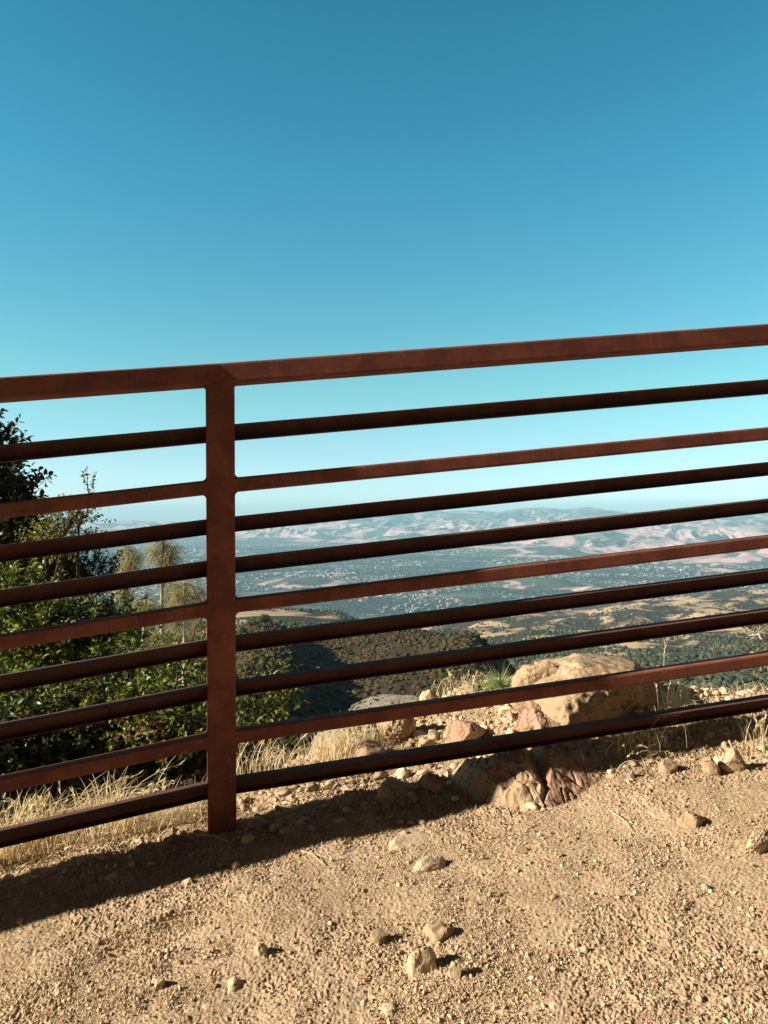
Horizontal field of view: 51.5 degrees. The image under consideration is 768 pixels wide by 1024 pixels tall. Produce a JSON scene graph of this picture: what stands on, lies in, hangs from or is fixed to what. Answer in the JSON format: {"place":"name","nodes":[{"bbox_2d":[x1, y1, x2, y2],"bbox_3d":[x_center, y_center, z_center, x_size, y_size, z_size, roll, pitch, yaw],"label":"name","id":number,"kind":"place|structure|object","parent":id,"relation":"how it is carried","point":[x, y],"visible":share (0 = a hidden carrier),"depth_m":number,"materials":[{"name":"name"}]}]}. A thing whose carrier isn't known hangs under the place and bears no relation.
{"place":"outdoors","nodes":[
{"label":"outdoors","id":0,"kind":"place"},
{"bbox_2d":[0,752,267,884],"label":"dry grass","id":1,"kind":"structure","parent":0,"point":[22,846],"depth_m":2.09,"materials":[{"name":"plant"}]},
{"bbox_2d":[243,567,391,590],"bbox_3d":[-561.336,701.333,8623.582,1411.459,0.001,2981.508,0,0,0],"label":"road","id":2,"kind":"structure","parent":0,"point":[294,573],"depth_m":8827.66,"materials":[{"name":"grey asphalt"}]},
{"bbox_2d":[0,677,767,1023],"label":"ground","id":3,"kind":"structure","parent":0,"point":[646,803],"depth_m":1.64,"materials":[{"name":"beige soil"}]},
{"bbox_2d":[0,408,90,673],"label":"tall shrub","id":4,"kind":"object","parent":3,"relation":"on","point":[14,486],"visible":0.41,"depth_m":3.69,"materials":[{"name":"green plant"}]},
{"bbox_2d":[14,466,115,667],"bbox_3d":[-1.520,0.583,3.506,0.863,1.547,0.342,0,0,41],"label":"yellowing shrub","id":5,"kind":"object","parent":3,"relation":"on","point":[72,518],"visible":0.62,"depth_m":3.34,"materials":[{"name":"green plant"}]},
{"bbox_2d":[25,548,127,706],"bbox_3d":[-1.498,0.753,3.785,0.595,1.338,0.408,0,0,0],"label":"leaved shrub","id":6,"kind":"object","parent":3,"relation":"on","point":[100,566],"visible":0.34,"depth_m":3.77,"materials":[{"name":"green plant"}]},
{"bbox_2d":[0,558,155,818],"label":"green shrub","id":7,"kind":"object","parent":3,"relation":"on","point":[59,652],"visible":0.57,"depth_m":3.22,"materials":[{"name":"green plant"}]},
{"bbox_2d":[0,625,239,803],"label":"dark green shrub","id":8,"kind":"object","parent":3,"relation":"on","point":[135,683],"visible":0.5,"depth_m":2.92,"materials":[{"name":"green plant"}]},
{"bbox_2d":[110,545,149,685],"bbox_3d":[-1.906,1.093,6.001,0.335,1.737,0.279,0,0,0],"label":"pine tree","id":9,"kind":"object","parent":3,"relation":"on","point":[126,561],"visible":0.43,"depth_m":5.98,"materials":[{"name":"green plant"}]},
{"bbox_2d":[125,595,164,784],"bbox_3d":[-1.706,1.283,5.700,0.367,1.402,0.272,0,0,0],"label":"pine tree","id":10,"kind":"object","parent":3,"relation":"on","point":[146,603],"visible":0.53,"depth_m":5.69,"materials":[{"name":"green plant"}]},
{"bbox_2d":[0,667,294,827],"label":"dry grass","id":11,"kind":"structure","parent":3,"relation":"on","point":[21,754],"depth_m":2.80,"materials":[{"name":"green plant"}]},
{"bbox_2d":[154,977,164,990],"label":"rock","id":12,"kind":"object","parent":3,"relation":"on","point":[159,982],"visible":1,"depth_m":1.44,"materials":[{"name":"beige stone"}]},
{"bbox_2d":[133,539,189,766],"bbox_3d":[-1.599,1.089,5.797,0.444,1.864,0.291,0,0,0],"label":"pine tree","id":13,"kind":"object","parent":3,"relation":"on","point":[166,556],"visible":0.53,"depth_m":5.79,"materials":[{"name":"green plant"}]},
{"bbox_2d":[174,959,181,964],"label":"stone","id":14,"kind":"object","parent":3,"relation":"on","point":[177,961],"visible":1,"depth_m":1.51,"materials":[{"name":"beige stone"}]},
{"bbox_2d":[164,835,193,843],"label":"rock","id":15,"kind":"object","parent":3,"relation":"on","point":[181,838],"visible":1,"depth_m":2.00,"materials":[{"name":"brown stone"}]},
{"bbox_2d":[162,579,206,783],"bbox_3d":[-1.344,1.205,5.603,0.502,1.474,0.317,0,0,0],"label":"pine tree","id":16,"kind":"object","parent":3,"relation":"on","point":[178,597],"visible":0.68,"depth_m":5.59,"materials":[{"name":"green plant"}]},
{"bbox_2d":[183,878,192,885],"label":"rock","id":17,"kind":"object","parent":3,"relation":"on","point":[187,881],"visible":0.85,"depth_m":1.78,"materials":[{"name":"beige stone"}]},
{"bbox_2d":[227,976,245,993],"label":"rock","id":18,"kind":"object","parent":3,"relation":"on","point":[234,983],"visible":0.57,"depth_m":1.42,"materials":[{"name":"beige stone"}]},
{"bbox_2d":[192,656,319,773],"bbox_3d":[-0.449,0.933,2.854,0.470,0.846,0.352,0,0,-36],"label":"glossy shrub","id":19,"kind":"object","parent":3,"relation":"on","point":[250,702],"visible":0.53,"depth_m":2.83,"materials":[{"name":"green plant"}]},
{"bbox_2d":[253,943,266,957],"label":"rock","id":20,"kind":"object","parent":3,"relation":"on","point":[259,950],"visible":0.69,"depth_m":1.50,"materials":[{"name":"beige stone"}]},
{"bbox_2d":[253,818,269,830],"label":"rock","id":21,"kind":"object","parent":3,"relation":"on","point":[258,823],"visible":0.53,"depth_m":2.04,"materials":[{"name":"brown stone"}]},
{"bbox_2d":[262,993,272,996],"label":"stone","id":22,"kind":"object","parent":3,"relation":"on","point":[267,995],"visible":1,"depth_m":1.40,"materials":[{"name":"beige stone"}]},
{"bbox_2d":[236,733,308,774],"bbox_3d":[-0.326,0.658,2.196,0.269,0.152,0.176,0,0,-22],"label":"grass tuft","id":23,"kind":"object","parent":3,"relation":"on","point":[255,766],"visible":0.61,"depth_m":2.19,"materials":[{"name":"plant"}]},
{"bbox_2d":[272,1002,279,1008],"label":"stone","id":24,"kind":"object","parent":3,"relation":"on","point":[275,1005],"visible":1,"depth_m":1.37,"materials":[{"name":"beige stone"}]},
{"bbox_2d":[236,742,334,771],"bbox_3d":[-0.295,0.718,2.353,0.298,0.078,0.179,0,0,16],"label":"grass tuft","id":25,"kind":"object","parent":3,"relation":"on","point":[289,761],"visible":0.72,"depth_m":2.36,"materials":[{"name":"plant"}]},
{"bbox_2d":[298,969,306,976],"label":"stone","id":26,"kind":"object","parent":3,"relation":"on","point":[301,972],"visible":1,"depth_m":1.45,"materials":[{"name":"beige stone"}]},
{"bbox_2d":[298,710,383,763],"bbox_3d":[-0.147,0.687,2.428,0.255,0.152,0.218,0,0,38],"label":"grass tuft","id":27,"kind":"object","parent":3,"relation":"on","point":[334,754],"visible":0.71,"depth_m":2.41,"materials":[{"name":"plant"}]},
{"bbox_2d":[308,723,381,754],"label":"grass tuft","id":28,"kind":"object","parent":3,"relation":"on","point":[349,731],"visible":0.06,"depth_m":2.57,"materials":[{"name":"beige plant"}]},
{"bbox_2d":[335,710,390,751],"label":"grass tuft","id":29,"kind":"object","parent":3,"relation":"on","point":[377,737],"visible":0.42,"depth_m":2.50,"materials":[{"name":"plant"}]},
{"bbox_2d":[351,739,385,757],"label":"rock","id":30,"kind":"object","parent":3,"relation":"on","point":[369,747],"visible":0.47,"depth_m":2.39,"materials":[{"name":"brown stone"}]},
{"bbox_2d":[370,927,385,943],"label":"rock","id":31,"kind":"object","parent":3,"relation":"on","point":[378,935],"visible":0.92,"depth_m":1.51,"materials":[{"name":"beige stone"}]},
{"bbox_2d":[0,324,767,847],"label":"railing","id":32,"kind":"object","parent":3,"relation":"on","point":[222,606],"visible":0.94,"depth_m":2.11,"materials":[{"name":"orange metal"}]},
{"bbox_2d":[349,694,418,710],"bbox_3d":[-0.003,0.720,2.924,0.312,0.073,0.319,-8,1,-8],"label":"rock","id":33,"kind":"object","parent":3,"relation":"on","point":[381,700],"visible":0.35,"depth_m":2.91,"materials":[{"name":"grey stone"}]},
{"bbox_2d":[0,677,767,924],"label":"rubble","id":34,"kind":"object","parent":3,"relation":"on","point":[247,838],"visible":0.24,"depth_m":2.17,"materials":[{"name":"beige stone"}]},
{"bbox_2d":[378,1002,399,1016],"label":"rock","id":35,"kind":"object","parent":3,"relation":"on","point":[390,1009],"visible":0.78,"depth_m":1.33,"materials":[{"name":"beige stone"}]},
{"bbox_2d":[377,718,415,740],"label":"rock","id":36,"kind":"object","parent":3,"relation":"on","point":[402,729],"visible":0.45,"depth_m":2.54,"materials":[{"name":"beige stone"}]},
{"bbox_2d":[374,776,420,805],"bbox_3d":[0.033,0.775,2.150,0.137,0.114,0.109,0,0,-15],"label":"rock","id":37,"kind":"object","parent":3,"relation":"on","point":[392,789],"visible":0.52,"depth_m":2.13,"materials":[{"name":"brown stone"}]},
{"bbox_2d":[399,926,406,931],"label":"stone","id":38,"kind":"object","parent":3,"relation":"on","point":[402,928],"visible":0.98,"depth_m":1.55,"materials":[{"name":"beige stone"}]},
{"bbox_2d":[387,829,429,851],"bbox_3d":[0.073,0.816,1.899,0.106,0.072,0.147,7,8,45],"label":"rock","id":39,"kind":"object","parent":3,"relation":"on","point":[413,837],"visible":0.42,"depth_m":1.90,"materials":[{"name":"beige stone"}]},
{"bbox_2d":[406,945,437,977],"bbox_3d":[0.071,0.826,1.422,0.067,0.098,0.044,8,-7,-8],"label":"rock","id":40,"kind":"object","parent":3,"relation":"on","point":[420,961],"visible":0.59,"depth_m":1.42,"materials":[{"name":"beige stone"}]},
{"bbox_2d":[419,690,438,700],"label":"rock","id":41,"kind":"object","parent":3,"relation":"on","point":[427,694],"visible":0.62,"depth_m":2.81,"materials":[{"name":"beige stone"}]},
{"bbox_2d":[413,855,445,872],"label":"rock","id":42,"kind":"object","parent":3,"relation":"on","point":[426,863],"visible":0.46,"depth_m":1.76,"materials":[{"name":"beige stone"}]},
{"bbox_2d":[417,773,444,794],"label":"rock","id":43,"kind":"object","parent":3,"relation":"on","point":[430,782],"visible":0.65,"depth_m":2.15,"materials":[{"name":"brown stone"}]},
{"bbox_2d":[422,922,454,944],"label":"rock","id":44,"kind":"object","parent":3,"relation":"on","point":[438,931],"visible":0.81,"depth_m":1.52,"materials":[{"name":"beige stone"}]},
{"bbox_2d":[448,960,461,979],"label":"rock","id":45,"kind":"object","parent":3,"relation":"on","point":[454,971],"visible":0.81,"depth_m":1.39,"materials":[{"name":"beige stone"}]},
{"bbox_2d":[431,669,487,696],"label":"grass tuft","id":46,"kind":"object","parent":3,"relation":"on","point":[467,685],"visible":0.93,"depth_m":2.90,"materials":[{"name":"plant"}]},
{"bbox_2d":[445,720,485,742],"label":"rock","id":47,"kind":"object","parent":3,"relation":"on","point":[459,730],"visible":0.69,"depth_m":2.44,"materials":[{"name":"beige stone"}]},
{"bbox_2d":[461,674,495,692],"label":"pine seedling","id":48,"kind":"object","parent":3,"relation":"on","point":[479,686],"visible":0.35,"depth_m":2.95,"materials":[{"name":"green plant"}]},
{"bbox_2d":[475,662,513,691],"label":"pine seedling","id":49,"kind":"object","parent":3,"relation":"on","point":[499,682],"visible":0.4,"depth_m":2.94,"materials":[{"name":"green plant"}]},
{"bbox_2d":[451,748,545,812],"bbox_3d":[0.313,0.736,2.180,0.300,0.169,0.440,0,0,0],"label":"rock","id":50,"kind":"object","parent":3,"relation":"on","point":[510,780],"visible":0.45,"depth_m":2.10,"materials":[{"name":"beige stone"}]},
{"bbox_2d":[512,846,528,854],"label":"rock","id":51,"kind":"object","parent":3,"relation":"on","point":[517,850],"visible":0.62,"depth_m":1.79,"materials":[{"name":"beige stone"}]},
{"bbox_2d":[275,675,767,795],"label":"bank rubble","id":52,"kind":"object","parent":3,"relation":"on","point":[399,773],"visible":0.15,"depth_m":2.47,"materials":[{"name":"beige stone"}]},
{"bbox_2d":[521,723,530,730],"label":"dried flower","id":53,"kind":"object","parent":3,"relation":"on","point":[526,727],"visible":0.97,"depth_m":2.36,"materials":[{"name":"beige plant"}]},
{"bbox_2d":[550,894,557,899],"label":"stone","id":54,"kind":"object","parent":3,"relation":"on","point":[553,897],"visible":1,"depth_m":1.61,"materials":[{"name":"beige stone"}]},
{"bbox_2d":[518,700,606,807],"bbox_3d":[0.548,0.684,2.310,0.350,0.224,0.700,0,0,0],"label":"rock","id":55,"kind":"object","parent":3,"relation":"on","point":[565,771],"visible":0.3,"depth_m":2.16,"materials":[{"name":"brown stone"}]},
{"bbox_2d":[511,661,558,713],"bbox_3d":[0.514,0.596,2.565,0.198,0.226,0.143,-9,-3,20],"label":"boulder","id":56,"kind":"object","parent":55,"relation":"on","point":[537,673],"visible":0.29,"depth_m":2.53,"materials":[{"name":"beige stone"}]},
{"bbox_2d":[580,945,588,954],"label":"rock","id":57,"kind":"object","parent":3,"relation":"on","point":[584,949],"visible":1,"depth_m":1.44,"materials":[{"name":"beige stone"}]},
{"bbox_2d":[533,653,666,724],"bbox_3d":[0.675,0.621,2.604,0.526,0.312,0.348,0,0,-27],"label":"boulder","id":58,"kind":"object","parent":3,"relation":"on","point":[593,705],"visible":0.4,"depth_m":2.46,"materials":[{"name":"beige stone"}]},
{"bbox_2d":[437,670,767,740],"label":"straw litter","id":59,"kind":"object","parent":3,"relation":"on","point":[689,704],"visible":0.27,"depth_m":2.57,"materials":[{"name":"beige plant"}]},
{"bbox_2d":[609,810,632,830],"bbox_3d":[0.564,0.733,1.895,0.007,0.013,0.104,0,0,-14],"label":"straw","id":60,"kind":"object","parent":3,"relation":"on","point":[621,818],"visible":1,"depth_m":1.90,"materials":[{"name":"beige plant"}]},
{"bbox_2d":[627,769,634,778],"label":"rock","id":61,"kind":"object","parent":3,"relation":"on","point":[630,774],"visible":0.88,"depth_m":2.10,"materials":[{"name":"beige stone"}]},
{"bbox_2d":[577,734,685,775],"bbox_3d":[0.707,0.663,2.191,0.325,0.076,0.229,0,0,19],"label":"grass tuft","id":62,"kind":"object","parent":3,"relation":"on","point":[639,752],"visible":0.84,"depth_m":2.20,"materials":[{"name":"plant"}]},
{"bbox_2d":[589,724,682,753],"bbox_3d":[0.736,0.637,2.331,0.322,0.062,0.248,0,0,-23],"label":"grass tuft","id":63,"kind":"object","parent":3,"relation":"on","point":[628,735],"visible":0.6,"depth_m":2.28,"materials":[{"name":"plant"}]},
{"bbox_2d":[647,1006,654,1014],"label":"stone","id":64,"kind":"object","parent":3,"relation":"on","point":[651,1007],"visible":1,"depth_m":1.28,"materials":[{"name":"beige stone"}]},
{"bbox_2d":[641,705,686,747],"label":"grass tuft","id":65,"kind":"object","parent":3,"relation":"on","point":[663,731],"visible":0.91,"depth_m":2.26,"materials":[{"name":"plant"}]},
{"bbox_2d":[661,641,670,656],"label":"grass stalk","id":66,"kind":"object","parent":3,"relation":"on","point":[663,649],"depth_m":2.61,"materials":[{"name":"plant"}]},
{"bbox_2d":[658,757,677,774],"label":"rock","id":67,"kind":"object","parent":3,"relation":"on","point":[667,765],"visible":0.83,"depth_m":2.11,"materials":[{"name":"beige stone"}]},
{"bbox_2d":[665,989,673,994],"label":"stone","id":68,"kind":"object","parent":3,"relation":"on","point":[667,991],"visible":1,"depth_m":1.31,"materials":[{"name":"beige stone"}]},
{"bbox_2d":[655,679,703,709],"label":"grass tuft","id":69,"kind":"object","parent":3,"relation":"on","point":[672,696],"visible":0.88,"depth_m":2.35,"materials":[{"name":"plant"}]},
{"bbox_2d":[677,810,705,829],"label":"rock","id":70,"kind":"object","parent":3,"relation":"on","point":[690,820],"visible":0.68,"depth_m":1.84,"materials":[{"name":"beige stone"}]},
{"bbox_2d":[702,884,710,890],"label":"rock","id":71,"kind":"object","parent":3,"relation":"on","point":[705,887],"visible":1,"depth_m":1.59,"materials":[{"name":"beige stone"}]},
{"bbox_2d":[700,756,719,775],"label":"rock","id":72,"kind":"object","parent":3,"relation":"on","point":[709,766],"visible":1,"depth_m":2.08,"materials":[{"name":"beige stone"}]},
{"bbox_2d":[707,644,720,723],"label":"grass stalk","id":73,"kind":"object","parent":3,"relation":"on","point":[711,674],"depth_m":2.41,"materials":[{"name":"plant"}]},
{"bbox_2d":[716,748,746,772],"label":"rock","id":74,"kind":"object","parent":3,"relation":"on","point":[730,760],"visible":0.93,"depth_m":2.10,"materials":[{"name":"beige stone"}]},
{"bbox_2d":[732,607,767,688],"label":"twiggy shrub","id":75,"kind":"object","parent":3,"relation":"on","point":[754,633],"visible":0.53,"depth_m":3.02,"materials":[{"name":"beige plant"}]},
{"bbox_2d":[740,718,759,727],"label":"rock","id":76,"kind":"object","parent":3,"relation":"on","point":[745,723],"visible":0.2,"depth_m":2.38,"materials":[{"name":"brown stone"}]},
{"bbox_2d":[739,710,767,752],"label":"grass tuft","id":77,"kind":"object","parent":3,"relation":"on","point":[762,743],"visible":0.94,"depth_m":2.23,"materials":[{"name":"plant"}]},
{"bbox_2d":[745,829,767,854],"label":"rock","id":78,"kind":"object","parent":3,"relation":"on","point":[757,842],"visible":0.86,"depth_m":1.70,"materials":[{"name":"beige stone"}]},
{"bbox_2d":[0,0,767,525],"label":"sky","id":79,"kind":"structure","parent":0,"point":[183,182],"materials":[{"name":"blue"}]},
{"bbox_2d":[1,587,767,826],"bbox_3d":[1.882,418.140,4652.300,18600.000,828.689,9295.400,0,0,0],"label":"hillside","id":80,"kind":"structure","parent":0,"point":[680,605],"depth_m":2126.07,"materials":[{"name":"green plant"}]},
{"bbox_2d":[236,626,247,633],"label":"oak tree","id":81,"kind":"object","parent":80,"relation":"on","point":[242,629],"visible":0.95,"depth_m":518.40,"materials":[{"name":"green plant"}]},
{"bbox_2d":[246,618,258,629],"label":"oak tree","id":82,"kind":"object","parent":80,"relation":"on","point":[252,621],"visible":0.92,"depth_m":523.81,"materials":[{"name":"green plant"}]},
{"bbox_2d":[0,620,515,784],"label":"brush","id":83,"kind":"object","parent":80,"relation":"on","point":[347,690],"visible":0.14,"depth_m":368.00,"materials":[{"name":"green plant"}]},
{"bbox_2d":[256,614,270,626],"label":"oak tree","id":84,"kind":"object","parent":80,"relation":"on","point":[263,618],"visible":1,"depth_m":514.17,"materials":[{"name":"green plant"}]},
{"bbox_2d":[0,587,767,691],"bbox_3d":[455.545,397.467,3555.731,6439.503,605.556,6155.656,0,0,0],"label":"oak woods","id":85,"kind":"object","parent":80,"relation":"on","point":[651,658],"visible":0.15,"depth_m":1645.79,"materials":[{"name":"green plant"}]},
{"bbox_2d":[3,535,767,622],"bbox_3d":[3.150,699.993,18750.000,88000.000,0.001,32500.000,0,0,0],"label":"valley floor","id":86,"kind":"structure","parent":0,"point":[201,542],"depth_m":9158.85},
{"bbox_2d":[11,544,767,613],"bbox_3d":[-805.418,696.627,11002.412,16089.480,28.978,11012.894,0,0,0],"label":"town trees","id":87,"kind":"object","parent":86,"relation":"on","point":[392,572],"visible":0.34,"depth_m":8681.00,"materials":[{"name":"green plant"}]},
{"bbox_2d":[55,544,767,611],"bbox_3d":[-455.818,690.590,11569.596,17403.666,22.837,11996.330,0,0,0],"label":"town houses","id":88,"kind":"structure","parent":86,"relation":"on","point":[405,593],"depth_m":8700.11,"materials":[{"name":"white"}]},
{"bbox_2d":[58,507,767,591],"bbox_3d":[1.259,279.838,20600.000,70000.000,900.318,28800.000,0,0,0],"label":"mountains","id":89,"kind":"structure","parent":0,"point":[391,527],"depth_m":19508.32,"materials":[{"name":"brown soil"}]},
{"bbox_2d":[380,565,695,612],"bbox_3d":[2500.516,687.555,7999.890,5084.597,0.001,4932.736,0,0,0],"label":"road","id":90,"kind":"structure","parent":0,"point":[444,589],"depth_m":6496.35,"materials":[{"name":"grey asphalt"}]}
]}

